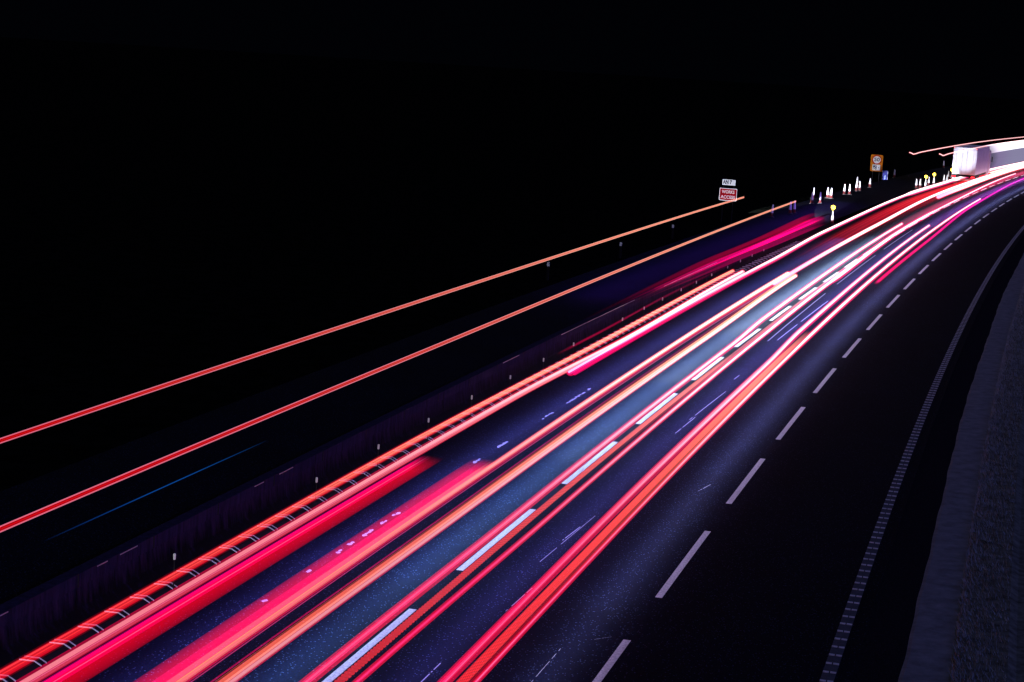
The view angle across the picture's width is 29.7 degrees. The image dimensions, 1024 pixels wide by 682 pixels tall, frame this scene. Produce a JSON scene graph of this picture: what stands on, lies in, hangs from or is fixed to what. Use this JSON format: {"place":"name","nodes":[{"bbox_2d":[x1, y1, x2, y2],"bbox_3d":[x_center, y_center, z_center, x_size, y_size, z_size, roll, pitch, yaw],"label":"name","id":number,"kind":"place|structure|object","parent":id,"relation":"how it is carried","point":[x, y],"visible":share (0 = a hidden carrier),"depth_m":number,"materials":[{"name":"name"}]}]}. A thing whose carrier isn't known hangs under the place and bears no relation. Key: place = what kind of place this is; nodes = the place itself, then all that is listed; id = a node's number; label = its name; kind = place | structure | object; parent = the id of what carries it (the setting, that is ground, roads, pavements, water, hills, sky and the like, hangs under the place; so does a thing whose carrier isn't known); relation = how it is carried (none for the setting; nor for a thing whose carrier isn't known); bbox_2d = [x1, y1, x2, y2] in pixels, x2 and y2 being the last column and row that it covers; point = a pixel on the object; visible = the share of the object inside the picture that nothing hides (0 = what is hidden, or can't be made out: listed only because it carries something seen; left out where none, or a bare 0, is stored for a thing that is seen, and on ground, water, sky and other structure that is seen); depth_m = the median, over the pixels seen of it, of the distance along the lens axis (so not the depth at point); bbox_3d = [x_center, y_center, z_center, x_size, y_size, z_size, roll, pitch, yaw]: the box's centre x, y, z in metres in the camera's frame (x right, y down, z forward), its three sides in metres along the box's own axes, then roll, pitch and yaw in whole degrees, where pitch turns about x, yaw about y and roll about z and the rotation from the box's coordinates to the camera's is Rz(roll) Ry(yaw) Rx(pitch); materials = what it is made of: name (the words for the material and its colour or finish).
{"place":"outdoors","nodes":[
{"label":"outdoors","id":0,"kind":"place"},
{"bbox_2d":[0,37,1023,490],"bbox_3d":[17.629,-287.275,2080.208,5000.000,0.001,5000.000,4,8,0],"label":"ground","id":1,"kind":"structure","parent":0,"point":[188,233],"depth_m":147.38,"materials":[{"name":"black"}]},
{"bbox_2d":[546,262,549,280],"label":"verge post","id":2,"kind":"object","parent":1,"relation":"on","point":[547,275],"visible":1,"depth_m":92.03,"materials":[{"name":"black metal"}]},
{"bbox_2d":[619,242,621,257],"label":"verge post","id":3,"kind":"object","parent":1,"relation":"on","point":[620,249],"visible":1,"depth_m":105.07,"materials":[{"name":"black metal"}]},
{"bbox_2d":[0,155,1023,603],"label":"slip road","id":4,"kind":"structure","parent":0,"point":[62,521],"depth_m":53.74,"materials":[{"name":"black asphalt"}]},
{"bbox_2d":[719,186,736,222],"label":"works sign","id":5,"kind":"object","parent":4,"relation":"on","point":[727,194],"visible":1,"depth_m":133.58,"materials":[{"name":"red metal"}]},
{"bbox_2d":[722,179,735,185],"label":"number sign","id":6,"kind":"object","parent":5,"relation":"attached to","point":[729,182],"visible":1,"depth_m":133.43,"materials":[{"name":"white metal"}]},
{"bbox_2d":[768,204,773,217],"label":"traffic cone","id":7,"kind":"object","parent":4,"relation":"on","point":[771,213],"visible":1,"depth_m":142.83,"materials":[{"name":"plastic"}]},
{"bbox_2d":[787,201,792,213],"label":"traffic cone","id":8,"kind":"object","parent":4,"relation":"on","point":[790,209],"visible":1,"depth_m":147.63,"materials":[{"name":"plastic"}]},
{"bbox_2d":[792,201,796,213],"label":"traffic cone","id":9,"kind":"object","parent":4,"relation":"on","point":[794,209],"visible":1,"depth_m":148.54,"materials":[{"name":"plastic"}]},
{"bbox_2d":[870,154,882,185],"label":"speed sign","id":10,"kind":"object","parent":4,"relation":"on","point":[876,163],"visible":1,"depth_m":194.76,"materials":[{"name":"orange metal"}]},
{"bbox_2d":[882,170,887,179],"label":"blue cabinet","id":11,"kind":"object","parent":4,"relation":"on","point":[884,175],"visible":1,"depth_m":209.92,"materials":[{"name":"blue metal"}]},
{"bbox_2d":[0,0,1023,99],"label":"sky","id":12,"kind":"structure","parent":0,"point":[975,48],"materials":[{"name":"black"}]},
{"bbox_2d":[15,164,1023,681],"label":"road","id":13,"kind":"structure","parent":0,"point":[713,484],"depth_m":44.22,"materials":[{"name":"black asphalt"}]},
{"bbox_2d":[169,553,176,592],"bbox_3d":[-6.255,4.291,35.727,0.120,0.740,0.120,8,9,28],"label":"marker post","id":14,"kind":"object","parent":13,"relation":"on","point":[174,559],"visible":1,"depth_m":35.72,"materials":[{"name":"black metal"}]},
{"bbox_2d":[312,477,318,510],"bbox_3d":[-4.349,3.385,42.849,0.120,0.740,0.120,8,9,28],"label":"marker post","id":15,"kind":"object","parent":13,"relation":"on","point":[315,509],"visible":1,"depth_m":42.84,"materials":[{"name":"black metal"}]},
{"bbox_2d":[375,444,379,474],"bbox_3d":[-3.256,2.873,46.889,0.120,0.740,0.120,8,9,29],"label":"marker post","id":16,"kind":"object","parent":13,"relation":"on","point":[377,473],"visible":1,"depth_m":46.88,"materials":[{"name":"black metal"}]},
{"bbox_2d":[0,214,831,672],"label":"barrier wall","id":17,"kind":"structure","parent":13,"relation":"on","point":[36,618],"depth_m":42.75,"materials":[{"name":"concrete"}]},
{"bbox_2d":[0,226,836,681],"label":"guardrail","id":18,"kind":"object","parent":13,"relation":"on","point":[84,632],"depth_m":41.81,"materials":[{"name":"black"}]},
{"bbox_2d":[424,418,429,445],"bbox_3d":[-2.209,2.385,50.734,0.120,0.740,0.120,8,9,29],"label":"marker post","id":19,"kind":"object","parent":13,"relation":"on","point":[427,432],"visible":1,"depth_m":50.73,"materials":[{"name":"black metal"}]},
{"bbox_2d":[830,211,834,224],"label":"traffic cone","id":20,"kind":"object","parent":13,"relation":"on","point":[832,219],"visible":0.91,"depth_m":139.26,"materials":[{"name":"white plastic"}]},
{"bbox_2d":[952,145,992,184],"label":"lorry","id":21,"kind":"object","parent":13,"relation":"on","point":[973,162],"visible":1,"depth_m":209.40,"materials":[{"name":"metal"}]},
{"bbox_2d":[851,235,1023,681],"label":"road shoulder","id":22,"kind":"object","parent":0,"point":[882,653],"visible":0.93,"depth_m":45.26},
{"bbox_2d":[898,253,1023,681],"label":"concrete strip","id":23,"kind":"object","parent":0,"point":[930,652],"visible":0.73,"depth_m":44.88,"materials":[{"name":"grey concrete"}]},
{"bbox_2d":[948,285,1023,681],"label":"verge","id":24,"kind":"structure","parent":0,"point":[1012,668],"depth_m":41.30,"materials":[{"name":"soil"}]}
]}

